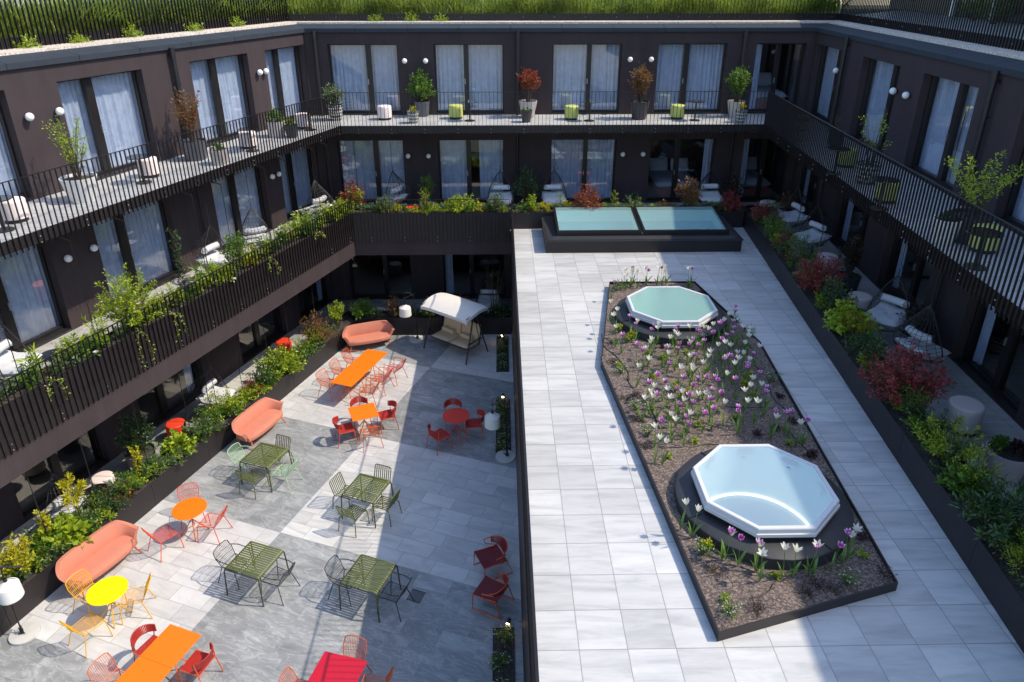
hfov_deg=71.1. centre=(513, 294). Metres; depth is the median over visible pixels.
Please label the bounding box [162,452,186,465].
trough plant
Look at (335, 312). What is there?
shrub
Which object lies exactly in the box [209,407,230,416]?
trough plant
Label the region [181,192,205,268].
climbing rod
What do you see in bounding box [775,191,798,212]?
potted plant
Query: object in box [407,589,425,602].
floor drain
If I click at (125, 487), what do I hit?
shrub
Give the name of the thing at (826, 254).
stool
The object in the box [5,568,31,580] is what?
trough plant
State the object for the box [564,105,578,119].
stool
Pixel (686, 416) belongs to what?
tulip
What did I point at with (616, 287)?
muscari
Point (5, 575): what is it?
trough plant
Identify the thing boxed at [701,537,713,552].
euphorbia
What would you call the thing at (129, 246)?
climbing rod
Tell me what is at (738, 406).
tulip
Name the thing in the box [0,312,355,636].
planter
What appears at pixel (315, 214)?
shrub
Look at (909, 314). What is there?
potted plant
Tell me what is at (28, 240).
railing
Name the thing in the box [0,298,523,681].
courtyard floor
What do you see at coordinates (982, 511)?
shrub
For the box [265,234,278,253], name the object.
shrub
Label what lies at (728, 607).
muscari
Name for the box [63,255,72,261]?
wall lamp
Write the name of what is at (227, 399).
shrub
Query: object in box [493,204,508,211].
trough plant
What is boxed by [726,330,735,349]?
tulip
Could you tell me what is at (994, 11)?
roof bush
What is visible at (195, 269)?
trough plant
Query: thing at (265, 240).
trough plant
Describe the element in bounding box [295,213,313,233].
trough plant
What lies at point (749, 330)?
tulip
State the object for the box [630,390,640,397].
speedwell
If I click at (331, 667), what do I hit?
table
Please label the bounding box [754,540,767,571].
tulip
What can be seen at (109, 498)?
trough plant
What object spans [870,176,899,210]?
side table
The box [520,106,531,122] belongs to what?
potted plant
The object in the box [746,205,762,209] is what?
side table
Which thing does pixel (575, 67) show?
window
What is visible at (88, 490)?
side table
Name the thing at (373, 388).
chair
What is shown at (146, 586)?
chair
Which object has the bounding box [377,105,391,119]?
stool
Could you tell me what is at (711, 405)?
drip hose
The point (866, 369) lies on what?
trough plant
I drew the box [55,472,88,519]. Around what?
young tree
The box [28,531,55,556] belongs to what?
shrub
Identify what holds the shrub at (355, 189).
in the planter at (401, 210)
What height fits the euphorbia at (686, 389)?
0.252 m
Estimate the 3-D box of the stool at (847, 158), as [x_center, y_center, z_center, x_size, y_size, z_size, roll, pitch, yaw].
[8.317,-3.426,17.891,0.460,0.450,0.460,0,24,-1]
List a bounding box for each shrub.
[0,531,36,579]
[0,549,34,577]
[16,526,71,565]
[18,359,43,382]
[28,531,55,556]
[30,510,93,560]
[50,339,74,363]
[57,333,100,359]
[70,507,105,536]
[79,482,132,520]
[83,491,113,516]
[87,328,109,347]
[91,262,163,328]
[103,477,136,504]
[107,467,143,495]
[115,294,141,327]
[134,442,176,478]
[139,454,160,476]
[147,296,168,316]
[157,428,196,458]
[171,287,186,305]
[180,416,213,439]
[192,412,228,429]
[193,272,213,288]
[193,405,223,425]
[201,258,236,285]
[204,385,245,417]
[217,230,246,270]
[220,259,239,276]
[222,394,245,415]
[239,379,263,396]
[241,252,257,265]
[242,361,283,387]
[243,380,259,396]
[253,344,306,379]
[255,369,276,386]
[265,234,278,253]
[270,352,287,371]
[274,227,289,244]
[286,343,307,358]
[291,214,318,233]
[291,335,316,352]
[292,336,319,354]
[295,225,311,236]
[297,310,338,342]
[303,326,325,344]
[311,209,325,222]
[323,322,339,337]
[327,300,344,327]
[332,196,355,211]
[337,178,367,207]
[349,298,377,319]
[370,306,386,317]
[375,193,397,212]
[383,292,403,317]
[419,188,432,210]
[419,296,434,316]
[440,193,478,212]
[485,192,507,211]
[487,300,511,318]
[524,194,536,211]
[555,191,564,206]
[571,181,602,210]
[610,190,618,205]
[625,195,642,205]
[655,199,672,205]
[674,175,704,205]
[719,189,746,211]
[748,201,782,222]
[761,198,782,215]
[762,211,785,232]
[763,221,794,238]
[764,208,783,220]
[768,220,798,236]
[770,229,797,251]
[774,237,808,258]
[778,223,796,239]
[784,232,806,250]
[784,245,809,265]
[786,230,824,270]
[793,247,847,294]
[795,259,831,274]
[795,260,831,285]
[798,246,821,265]
[810,288,835,310]
[811,275,847,293]
[820,285,857,310]
[822,296,884,336]
[834,296,858,311]
[837,319,875,334]
[843,330,893,359]
[845,307,877,342]
[856,339,957,412]
[859,330,890,362]
[861,327,886,345]
[869,357,896,378]
[878,367,916,395]
[896,383,933,420]
[908,411,999,464]
[910,413,956,443]
[925,404,964,438]
[932,429,982,466]
[934,462,999,499]
[948,473,1023,548]
[952,449,1007,490]
[973,491,1014,523]
[989,524,1023,575]
[1007,524,1023,553]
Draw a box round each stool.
[0,196,29,223]
[90,471,115,485]
[136,156,159,178]
[165,418,187,436]
[238,131,256,148]
[275,337,291,351]
[294,112,310,128]
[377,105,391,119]
[449,104,462,119]
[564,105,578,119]
[670,104,684,119]
[758,200,776,210]
[817,252,837,276]
[837,147,857,167]
[846,291,872,309]
[875,182,900,203]
[944,395,985,436]
[968,223,1002,254]
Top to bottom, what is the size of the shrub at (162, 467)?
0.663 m
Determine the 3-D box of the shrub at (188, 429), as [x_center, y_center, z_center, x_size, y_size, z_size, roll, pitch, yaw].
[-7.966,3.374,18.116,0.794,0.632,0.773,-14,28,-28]
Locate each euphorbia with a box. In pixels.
[617,323,622,332]
[623,333,631,342]
[629,328,634,339]
[670,381,680,392]
[684,387,691,397]
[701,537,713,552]
[740,378,747,387]
[744,369,753,381]
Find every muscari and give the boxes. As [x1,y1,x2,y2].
[612,284,620,290]
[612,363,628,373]
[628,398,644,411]
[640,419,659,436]
[691,536,714,558]
[715,596,745,620]
[744,324,755,333]
[763,370,782,381]
[837,564,865,589]
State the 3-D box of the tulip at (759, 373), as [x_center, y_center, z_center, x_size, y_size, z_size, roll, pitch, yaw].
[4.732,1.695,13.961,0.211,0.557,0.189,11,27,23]
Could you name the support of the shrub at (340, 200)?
in the planter at (17, 394)
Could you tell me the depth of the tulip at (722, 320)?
15.81 m
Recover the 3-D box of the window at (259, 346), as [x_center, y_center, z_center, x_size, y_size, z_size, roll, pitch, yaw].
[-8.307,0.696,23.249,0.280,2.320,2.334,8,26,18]
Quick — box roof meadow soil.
[0,5,896,38]
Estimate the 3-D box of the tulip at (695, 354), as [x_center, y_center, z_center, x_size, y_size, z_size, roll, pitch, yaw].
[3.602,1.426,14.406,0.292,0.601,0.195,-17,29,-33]
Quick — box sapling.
[484,258,506,316]
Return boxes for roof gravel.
[0,20,1023,59]
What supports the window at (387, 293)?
in the hotel wing at (481, 61)
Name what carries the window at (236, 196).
in the hotel wing at (115, 97)
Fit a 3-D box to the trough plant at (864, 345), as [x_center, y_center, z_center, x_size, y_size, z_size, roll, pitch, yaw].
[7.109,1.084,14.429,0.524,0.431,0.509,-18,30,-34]
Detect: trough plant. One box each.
[0,378,23,393]
[0,386,9,402]
[0,574,16,581]
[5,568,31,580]
[8,367,46,390]
[13,344,45,378]
[26,553,49,572]
[34,540,73,570]
[44,356,69,374]
[51,531,76,550]
[58,330,86,353]
[59,350,85,366]
[76,335,110,350]
[77,507,100,523]
[81,308,108,338]
[94,506,116,526]
[101,489,128,510]
[109,302,139,331]
[109,323,126,337]
[113,478,133,497]
[126,472,148,488]
[130,294,146,327]
[136,462,159,482]
[139,305,156,321]
[146,453,172,465]
[152,302,169,314]
[157,282,174,309]
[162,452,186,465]
[171,444,197,457]
[177,285,199,301]
[187,261,210,287]
[187,271,208,294]
[188,425,209,443]
[198,421,221,435]
[205,413,224,425]
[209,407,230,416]
[214,262,229,277]
[222,250,238,266]
[224,401,247,415]
[231,387,257,402]
[233,397,247,411]
[237,248,249,268]
[244,238,262,264]
[251,385,271,397]
[254,375,274,388]
[257,234,273,258]
[275,224,290,239]
[284,221,301,240]
[289,210,301,236]
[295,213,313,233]
[299,206,312,226]
[302,343,317,354]
[302,351,316,361]
[304,338,325,347]
[310,214,327,227]
[314,201,328,221]
[321,200,338,209]
[327,208,340,221]
[335,205,349,216]
[348,185,362,207]
[357,203,366,212]
[367,202,377,212]
[386,202,401,212]
[387,308,399,316]
[401,203,409,212]
[407,203,422,212]
[410,307,420,317]
[417,204,433,215]
[428,203,440,211]
[437,203,451,211]
[443,202,460,211]
[463,203,476,211]
[476,202,486,211]
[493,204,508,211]
[513,199,530,212]
[535,200,552,211]
[563,200,572,206]
[704,200,713,205]
[714,201,724,210]
[770,232,781,242]
[787,261,797,268]
[814,291,827,300]
[816,296,829,307]
[843,329,869,339]
[855,337,881,359]
[856,350,881,363]
[859,358,879,368]
[859,361,884,375]
[886,394,918,410]
[899,413,926,435]
[900,398,929,416]
[917,428,956,443]
[921,439,953,460]
[927,448,965,471]
[936,461,968,488]
[954,479,994,497]
[986,521,1022,549]
[1012,548,1023,562]
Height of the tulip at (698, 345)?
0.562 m
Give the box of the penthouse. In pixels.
[890,0,1023,23]
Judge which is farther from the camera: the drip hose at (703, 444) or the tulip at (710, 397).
the tulip at (710, 397)
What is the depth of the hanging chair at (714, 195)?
24.28 m
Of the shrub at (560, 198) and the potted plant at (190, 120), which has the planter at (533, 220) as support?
the shrub at (560, 198)
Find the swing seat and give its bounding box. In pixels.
[421,293,487,364]
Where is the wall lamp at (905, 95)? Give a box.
[902,92,910,98]
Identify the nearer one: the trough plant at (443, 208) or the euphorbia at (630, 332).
the euphorbia at (630, 332)
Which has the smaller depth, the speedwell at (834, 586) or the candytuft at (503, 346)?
the speedwell at (834, 586)
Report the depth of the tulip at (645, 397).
13.06 m
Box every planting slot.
[492,627,514,681]
[496,336,508,371]
[496,399,510,452]
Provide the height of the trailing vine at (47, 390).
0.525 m
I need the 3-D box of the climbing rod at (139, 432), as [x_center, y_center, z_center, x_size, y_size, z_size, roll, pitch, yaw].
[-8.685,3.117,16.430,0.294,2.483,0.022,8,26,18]
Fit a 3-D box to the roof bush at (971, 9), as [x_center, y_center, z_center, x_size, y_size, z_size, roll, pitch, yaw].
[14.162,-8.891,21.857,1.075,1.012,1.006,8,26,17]
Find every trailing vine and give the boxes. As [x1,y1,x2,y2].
[45,376,69,400]
[136,328,155,369]
[169,310,188,341]
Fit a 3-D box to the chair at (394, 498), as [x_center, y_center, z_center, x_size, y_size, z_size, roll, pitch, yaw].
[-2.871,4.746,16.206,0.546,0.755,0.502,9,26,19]
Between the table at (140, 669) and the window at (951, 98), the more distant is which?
the window at (951, 98)
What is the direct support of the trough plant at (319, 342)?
in the planter at (38, 586)
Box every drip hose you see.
[601,333,659,428]
[645,404,779,409]
[689,444,718,447]
[739,333,807,450]
[750,578,791,598]
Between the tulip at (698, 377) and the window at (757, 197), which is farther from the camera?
the window at (757, 197)
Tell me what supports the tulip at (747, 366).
on the flower bed at (741, 584)
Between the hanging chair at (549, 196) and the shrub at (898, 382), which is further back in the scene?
the hanging chair at (549, 196)
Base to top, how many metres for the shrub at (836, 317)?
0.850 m
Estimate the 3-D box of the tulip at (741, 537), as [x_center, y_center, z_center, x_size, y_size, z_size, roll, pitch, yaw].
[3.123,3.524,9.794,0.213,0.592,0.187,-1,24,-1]
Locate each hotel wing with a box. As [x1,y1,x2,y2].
[0,24,355,540]
[297,23,826,299]
[790,23,1023,429]
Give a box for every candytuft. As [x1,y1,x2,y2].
[487,651,512,671]
[492,625,516,647]
[494,395,507,404]
[494,404,510,413]
[494,441,508,450]
[495,343,507,352]
[497,360,506,369]
[497,422,509,432]
[497,432,509,441]
[498,352,506,360]
[498,412,507,421]
[500,336,508,343]
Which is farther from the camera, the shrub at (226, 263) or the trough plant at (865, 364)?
the shrub at (226, 263)
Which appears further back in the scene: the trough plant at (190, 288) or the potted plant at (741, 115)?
the potted plant at (741, 115)
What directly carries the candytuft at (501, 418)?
on the planting slot at (508, 421)
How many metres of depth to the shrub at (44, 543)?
14.27 m
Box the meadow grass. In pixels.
[0,0,850,37]
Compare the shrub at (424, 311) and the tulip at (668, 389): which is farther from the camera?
the shrub at (424, 311)
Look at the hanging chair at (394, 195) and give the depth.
23.85 m
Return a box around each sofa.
[55,520,141,598]
[232,397,285,448]
[342,320,394,352]
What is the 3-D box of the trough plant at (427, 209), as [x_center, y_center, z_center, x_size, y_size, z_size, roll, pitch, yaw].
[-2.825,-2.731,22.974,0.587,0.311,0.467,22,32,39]
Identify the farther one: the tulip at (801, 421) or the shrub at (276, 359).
the shrub at (276, 359)
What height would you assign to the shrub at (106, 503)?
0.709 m
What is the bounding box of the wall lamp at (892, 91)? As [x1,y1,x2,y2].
[889,88,897,94]
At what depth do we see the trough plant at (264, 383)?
20.34 m
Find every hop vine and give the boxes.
[32,509,51,535]
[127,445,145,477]
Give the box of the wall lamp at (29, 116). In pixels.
[24,113,33,120]
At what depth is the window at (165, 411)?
20.33 m
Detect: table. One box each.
[0,195,14,232]
[38,348,64,361]
[83,483,109,499]
[86,576,132,628]
[115,656,171,681]
[126,154,151,184]
[140,624,201,681]
[171,497,209,541]
[187,411,204,422]
[224,541,290,606]
[238,126,259,152]
[239,442,293,492]
[300,108,315,130]
[307,651,367,681]
[330,371,363,401]
[338,554,400,622]
[341,473,394,527]
[343,359,375,392]
[348,402,378,439]
[357,349,386,380]
[442,408,469,442]
[461,100,477,121]
[582,100,597,121]
[688,100,704,120]
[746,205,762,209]
[804,242,823,257]
[826,146,849,175]
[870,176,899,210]
[963,227,1004,270]
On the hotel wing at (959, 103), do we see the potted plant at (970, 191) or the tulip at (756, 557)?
the potted plant at (970, 191)
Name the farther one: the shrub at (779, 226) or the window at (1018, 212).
the shrub at (779, 226)
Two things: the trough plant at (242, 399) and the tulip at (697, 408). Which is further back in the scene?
the trough plant at (242, 399)
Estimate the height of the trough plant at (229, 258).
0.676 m
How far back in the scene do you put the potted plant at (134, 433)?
17.51 m
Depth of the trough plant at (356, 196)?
23.23 m
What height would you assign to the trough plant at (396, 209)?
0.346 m
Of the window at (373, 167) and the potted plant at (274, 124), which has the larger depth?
the window at (373, 167)
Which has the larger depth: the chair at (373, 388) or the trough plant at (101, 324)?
the chair at (373, 388)
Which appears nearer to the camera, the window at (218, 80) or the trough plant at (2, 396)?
the trough plant at (2, 396)
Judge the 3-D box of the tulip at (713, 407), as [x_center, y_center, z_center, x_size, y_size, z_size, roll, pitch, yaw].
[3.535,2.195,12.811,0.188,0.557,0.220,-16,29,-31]
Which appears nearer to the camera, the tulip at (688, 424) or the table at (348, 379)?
the tulip at (688, 424)
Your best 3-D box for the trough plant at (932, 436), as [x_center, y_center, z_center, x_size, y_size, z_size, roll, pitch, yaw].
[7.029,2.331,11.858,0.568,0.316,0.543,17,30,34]
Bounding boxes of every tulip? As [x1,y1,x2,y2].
[611,324,619,346]
[619,332,626,353]
[621,267,627,287]
[622,272,629,289]
[631,362,642,387]
[632,322,638,341]
[633,341,641,366]
[635,394,647,421]
[641,346,645,369]
[644,339,653,359]
[645,379,652,401]
[645,388,654,413]
[646,355,656,379]
[646,391,656,416]
[647,335,654,356]
[648,433,663,462]
[650,371,664,398]
[650,422,658,447]
[651,320,661,345]
[651,382,659,406]
[653,325,659,347]
[653,391,664,418]
[655,416,663,442]
[656,345,667,368]
[658,437,669,463]
[660,360,670,383]
[660,378,668,401]
[662,385,671,407]
[663,349,671,372]
[664,264,671,284]
[664,343,670,365]
[664,393,676,421]
[668,415,679,442]
[669,411,676,436]
[671,331,683,355]
[671,401,683,426]
[672,326,678,347]
[672,329,681,352]
[672,346,681,371]
[673,374,685,399]
[674,341,684,362]
[674,363,685,382]
[674,388,684,415]
[674,498,689,529]
[677,395,687,420]
[679,413,688,438]
[679,420,691,446]
[683,341,693,365]
[684,382,695,406]
[684,391,693,412]
[684,409,693,433]
[685,362,694,386]
[686,266,693,284]
[686,352,692,376]
[686,504,701,537]
[687,323,697,347]
[687,366,696,388]
[689,352,699,377]
[689,399,697,425]
[692,342,700,364]
[693,327,698,348]
[694,328,701,351]
[694,375,703,398]
[695,390,704,418]
[697,409,708,433]
[698,374,708,399]
[699,324,706,348]
[699,359,706,384]
[699,389,709,408]
[700,338,707,360]
[702,353,711,373]
[705,347,713,371]
[706,386,716,412]
[707,395,713,422]
[707,405,716,429]
[711,321,719,343]
[711,342,720,364]
[714,321,721,341]
[714,377,720,401]
[715,319,724,340]
[715,356,725,377]
[716,336,724,357]
[716,389,724,411]
[716,526,735,559]
[718,338,727,364]
[720,398,732,426]
[721,370,729,394]
[721,529,735,560]
[723,354,731,377]
[725,311,731,333]
[725,352,735,376]
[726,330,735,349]
[726,342,733,364]
[727,359,740,385]
[731,319,740,342]
[731,404,744,425]
[732,325,737,346]
[732,376,741,399]
[733,349,740,371]
[733,354,741,376]
[733,408,744,432]
[733,533,746,565]
[735,323,741,345]
[738,323,746,348]
[738,349,745,374]
[740,329,750,348]
[740,397,751,423]
[741,340,747,362]
[741,356,752,379]
[741,361,751,381]
[741,364,749,387]
[741,381,753,401]
[741,386,748,412]
[745,332,753,354]
[749,343,763,365]
[750,374,762,401]
[750,538,765,570]
[752,396,761,424]
[753,370,762,391]
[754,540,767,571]
[755,381,766,406]
[756,547,770,581]
[759,389,771,415]
[762,384,772,407]
[768,407,778,432]
[768,412,780,439]
[778,541,794,577]
[781,409,790,434]
[784,408,797,436]
[789,543,802,576]
[792,418,804,445]
[799,416,810,445]
[802,539,824,575]
[807,542,820,574]
[824,541,845,569]
[836,528,851,564]
[843,530,860,559]
[850,523,863,554]
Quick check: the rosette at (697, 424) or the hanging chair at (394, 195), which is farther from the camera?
the hanging chair at (394, 195)
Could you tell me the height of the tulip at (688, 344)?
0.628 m
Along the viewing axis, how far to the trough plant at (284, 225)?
20.29 m
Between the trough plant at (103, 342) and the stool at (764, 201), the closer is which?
the trough plant at (103, 342)
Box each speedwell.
[606,357,621,364]
[618,393,632,401]
[629,413,645,421]
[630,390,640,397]
[638,439,654,449]
[701,560,727,578]
[745,595,768,617]
[795,580,818,601]
[805,574,826,590]
[819,578,845,597]
[875,563,897,581]
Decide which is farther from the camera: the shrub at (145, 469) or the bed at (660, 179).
the bed at (660, 179)
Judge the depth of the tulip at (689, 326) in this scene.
15.53 m
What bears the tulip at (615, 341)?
on the flower bed at (741, 584)
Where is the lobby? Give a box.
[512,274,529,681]
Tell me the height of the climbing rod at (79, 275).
2.343 m
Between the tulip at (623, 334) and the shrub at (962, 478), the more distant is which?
the tulip at (623, 334)
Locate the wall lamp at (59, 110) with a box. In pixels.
[54,107,63,114]
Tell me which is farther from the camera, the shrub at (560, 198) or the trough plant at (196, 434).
the shrub at (560, 198)
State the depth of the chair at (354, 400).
19.67 m
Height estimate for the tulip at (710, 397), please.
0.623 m
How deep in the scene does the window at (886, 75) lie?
19.92 m
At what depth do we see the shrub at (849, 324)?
14.88 m
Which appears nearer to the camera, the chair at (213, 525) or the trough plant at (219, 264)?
the chair at (213, 525)
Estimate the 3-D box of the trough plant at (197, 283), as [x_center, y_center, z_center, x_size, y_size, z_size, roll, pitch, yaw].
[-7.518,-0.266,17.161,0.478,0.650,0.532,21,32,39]
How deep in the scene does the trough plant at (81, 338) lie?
14.32 m
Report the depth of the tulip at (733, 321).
15.72 m
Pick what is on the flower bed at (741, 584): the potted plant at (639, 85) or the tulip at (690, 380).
the tulip at (690, 380)
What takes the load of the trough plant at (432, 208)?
in the planter at (401, 210)
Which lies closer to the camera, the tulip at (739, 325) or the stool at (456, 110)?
the tulip at (739, 325)
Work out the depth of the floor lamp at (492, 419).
17.88 m
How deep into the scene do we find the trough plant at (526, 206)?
23.08 m
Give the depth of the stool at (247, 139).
19.64 m
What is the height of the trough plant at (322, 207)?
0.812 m
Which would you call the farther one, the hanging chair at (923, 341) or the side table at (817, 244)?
the side table at (817, 244)
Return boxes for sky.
[1,0,889,7]
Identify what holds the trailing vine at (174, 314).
attached to the railing at (27, 417)
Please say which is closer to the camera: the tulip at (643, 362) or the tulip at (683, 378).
the tulip at (683, 378)
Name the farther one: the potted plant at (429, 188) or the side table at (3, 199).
the potted plant at (429, 188)
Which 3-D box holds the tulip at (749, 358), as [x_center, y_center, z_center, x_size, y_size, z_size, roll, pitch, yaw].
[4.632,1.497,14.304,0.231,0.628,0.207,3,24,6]
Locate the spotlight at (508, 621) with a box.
[506,617,510,628]
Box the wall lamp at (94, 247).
[89,244,97,251]
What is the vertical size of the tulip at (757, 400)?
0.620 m
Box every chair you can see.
[0,322,41,381]
[33,458,90,521]
[59,612,112,657]
[65,569,115,622]
[87,652,125,681]
[119,572,156,624]
[130,624,157,661]
[141,524,184,561]
[177,482,206,528]
[179,642,223,681]
[190,354,235,408]
[191,190,238,270]
[197,505,232,544]
[213,540,256,589]
[227,442,262,481]
[235,469,269,499]
[239,171,271,249]
[260,557,299,605]
[265,434,293,471]
[271,456,302,492]
[278,666,306,681]
[300,146,332,217]
[315,368,343,401]
[324,555,363,606]
[329,358,350,388]
[329,472,362,510]
[332,416,356,447]
[335,504,369,537]
[341,348,361,366]
[343,635,372,672]
[350,396,371,428]
[359,377,382,406]
[359,425,383,452]
[361,666,393,681]
[365,464,393,500]
[370,367,394,395]
[371,489,401,526]
[377,400,398,432]
[377,572,414,621]
[378,142,410,205]
[383,357,407,385]
[426,424,451,455]
[444,398,463,429]
[465,409,484,441]
[472,571,513,620]
[474,535,512,578]
[476,271,500,309]
[487,142,513,206]
[541,148,566,206]
[696,136,723,205]
[775,167,814,227]
[793,180,834,248]
[864,242,914,331]
[892,267,950,363]
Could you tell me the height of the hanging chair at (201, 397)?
2.632 m
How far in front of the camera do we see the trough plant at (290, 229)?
20.52 m
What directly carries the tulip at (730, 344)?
on the flower bed at (741, 584)
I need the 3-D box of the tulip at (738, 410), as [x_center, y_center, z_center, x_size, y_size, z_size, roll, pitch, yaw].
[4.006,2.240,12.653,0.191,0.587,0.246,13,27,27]
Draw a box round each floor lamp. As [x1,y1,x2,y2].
[0,558,40,645]
[399,292,423,342]
[485,398,515,462]
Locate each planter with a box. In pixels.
[0,213,351,407]
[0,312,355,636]
[348,310,510,334]
[351,207,510,229]
[513,206,752,228]
[743,211,1023,652]
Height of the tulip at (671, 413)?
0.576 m
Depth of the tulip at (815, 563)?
9.72 m
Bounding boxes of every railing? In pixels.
[0,0,288,49]
[0,92,341,258]
[0,200,354,459]
[286,0,842,20]
[337,91,768,135]
[351,199,509,242]
[511,199,538,681]
[762,91,1023,334]
[839,0,1023,50]
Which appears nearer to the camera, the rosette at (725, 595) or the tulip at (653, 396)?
the rosette at (725, 595)
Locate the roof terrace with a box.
[856,10,1023,39]
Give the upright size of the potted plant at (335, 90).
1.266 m
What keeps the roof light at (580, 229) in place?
on the roof deck
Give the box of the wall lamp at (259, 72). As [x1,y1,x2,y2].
[256,69,262,74]
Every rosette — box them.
[664,451,673,459]
[690,436,699,444]
[693,420,702,427]
[720,591,731,604]
[769,570,781,580]
[783,438,793,445]
[856,548,871,559]
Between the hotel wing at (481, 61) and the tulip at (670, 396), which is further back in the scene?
the hotel wing at (481, 61)
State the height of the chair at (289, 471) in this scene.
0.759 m
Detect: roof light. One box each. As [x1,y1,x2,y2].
[541,206,743,252]
[615,286,726,345]
[674,444,853,569]
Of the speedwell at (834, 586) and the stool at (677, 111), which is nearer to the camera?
the speedwell at (834, 586)
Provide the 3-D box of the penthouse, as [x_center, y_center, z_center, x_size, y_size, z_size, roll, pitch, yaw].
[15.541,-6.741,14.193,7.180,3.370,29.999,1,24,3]
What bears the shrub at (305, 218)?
in the planter at (17, 394)
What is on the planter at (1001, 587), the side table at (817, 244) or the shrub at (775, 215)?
the shrub at (775, 215)
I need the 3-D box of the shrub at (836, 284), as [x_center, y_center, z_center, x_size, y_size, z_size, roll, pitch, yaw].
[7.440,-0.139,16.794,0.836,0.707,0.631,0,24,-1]
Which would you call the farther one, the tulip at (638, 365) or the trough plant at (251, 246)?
the trough plant at (251, 246)
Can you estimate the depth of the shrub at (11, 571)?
13.80 m
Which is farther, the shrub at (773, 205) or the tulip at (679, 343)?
the shrub at (773, 205)
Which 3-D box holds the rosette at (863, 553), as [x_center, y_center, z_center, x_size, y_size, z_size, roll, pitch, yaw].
[4.930,3.653,10.073,0.220,0.143,0.191,0,24,-1]
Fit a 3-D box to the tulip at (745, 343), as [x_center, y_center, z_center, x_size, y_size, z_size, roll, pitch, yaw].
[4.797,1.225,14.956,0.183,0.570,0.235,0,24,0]
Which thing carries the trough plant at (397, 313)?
in the planter at (490, 324)
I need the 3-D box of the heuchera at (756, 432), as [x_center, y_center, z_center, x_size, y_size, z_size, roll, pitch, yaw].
[4.336,2.449,12.667,0.235,0.142,0.207,0,24,-1]
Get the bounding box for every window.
[0,103,33,199]
[0,243,70,351]
[22,428,108,519]
[57,70,150,178]
[93,199,180,305]
[144,361,202,429]
[189,54,257,145]
[211,164,271,252]
[242,306,286,363]
[264,45,304,122]
[279,146,315,220]
[301,276,330,320]
[328,44,400,113]
[338,140,406,202]
[350,255,412,298]
[434,44,503,113]
[438,140,504,202]
[443,254,504,297]
[550,139,615,201]
[551,44,621,112]
[647,139,714,201]
[654,43,725,112]
[737,139,787,200]
[748,43,804,111]
[796,165,818,219]
[810,45,841,122]
[830,195,869,265]
[854,59,900,153]
[877,233,924,321]
[907,76,978,193]
[953,298,1022,417]
[957,0,990,17]
[995,148,1023,233]
[998,0,1023,22]
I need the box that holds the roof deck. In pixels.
[510,202,1023,681]
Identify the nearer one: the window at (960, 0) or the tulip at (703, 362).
the tulip at (703, 362)
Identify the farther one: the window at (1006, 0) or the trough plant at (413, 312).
the trough plant at (413, 312)
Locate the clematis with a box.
[166,228,188,294]
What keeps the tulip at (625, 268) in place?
on the flower bed at (741, 584)
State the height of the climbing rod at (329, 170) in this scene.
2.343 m
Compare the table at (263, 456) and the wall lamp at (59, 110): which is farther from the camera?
the table at (263, 456)
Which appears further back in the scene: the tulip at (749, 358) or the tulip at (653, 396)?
the tulip at (749, 358)
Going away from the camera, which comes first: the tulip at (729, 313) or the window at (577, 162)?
the tulip at (729, 313)
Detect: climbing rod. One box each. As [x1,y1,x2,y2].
[0,315,19,376]
[25,472,47,536]
[58,237,94,330]
[78,437,99,508]
[112,217,142,301]
[132,404,147,463]
[177,372,191,435]
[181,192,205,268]
[206,353,219,416]
[211,181,230,241]
[233,337,244,397]
[256,165,274,236]
[261,317,269,366]
[278,158,293,226]
[305,147,320,211]
[319,142,333,206]
[350,134,357,186]
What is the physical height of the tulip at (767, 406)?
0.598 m
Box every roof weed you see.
[12,33,44,48]
[65,30,92,43]
[122,22,144,37]
[183,20,203,31]
[229,16,245,26]
[367,14,381,21]
[404,10,418,20]
[432,12,448,20]
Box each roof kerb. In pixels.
[0,14,286,49]
[288,13,841,20]
[842,14,1023,50]
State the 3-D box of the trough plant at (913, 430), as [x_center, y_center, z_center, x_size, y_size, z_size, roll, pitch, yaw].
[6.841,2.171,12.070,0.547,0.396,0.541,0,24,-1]
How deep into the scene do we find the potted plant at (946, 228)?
12.76 m
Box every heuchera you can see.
[751,428,764,437]
[774,392,785,398]
[787,417,798,422]
[802,449,815,458]
[808,449,819,457]
[857,530,870,541]
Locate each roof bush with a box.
[957,0,990,20]
[975,0,1018,23]
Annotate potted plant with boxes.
[41,115,96,203]
[113,406,156,473]
[170,87,206,161]
[208,142,227,165]
[265,107,284,137]
[284,117,297,137]
[320,81,344,120]
[406,68,438,116]
[407,105,417,123]
[417,174,436,207]
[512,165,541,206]
[517,66,541,117]
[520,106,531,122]
[622,191,641,205]
[627,62,653,119]
[720,168,747,205]
[724,65,752,117]
[735,102,746,122]
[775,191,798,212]
[828,114,846,145]
[835,232,868,296]
[856,113,891,184]
[896,300,940,337]
[930,209,961,244]
[944,150,1023,244]
[954,434,975,464]
[982,434,1023,484]
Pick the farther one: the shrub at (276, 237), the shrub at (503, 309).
the shrub at (503, 309)
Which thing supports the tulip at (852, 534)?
on the flower bed at (741, 584)
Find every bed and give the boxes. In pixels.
[601,281,897,641]
[648,158,697,196]
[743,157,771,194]
[755,72,787,108]
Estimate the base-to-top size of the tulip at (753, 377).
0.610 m
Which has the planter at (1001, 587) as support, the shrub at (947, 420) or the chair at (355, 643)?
the shrub at (947, 420)
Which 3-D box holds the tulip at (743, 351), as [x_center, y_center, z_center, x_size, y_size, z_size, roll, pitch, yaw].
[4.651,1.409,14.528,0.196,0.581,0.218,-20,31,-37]
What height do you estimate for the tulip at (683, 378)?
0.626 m
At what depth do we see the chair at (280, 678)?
12.01 m
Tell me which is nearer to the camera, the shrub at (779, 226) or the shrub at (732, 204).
the shrub at (779, 226)

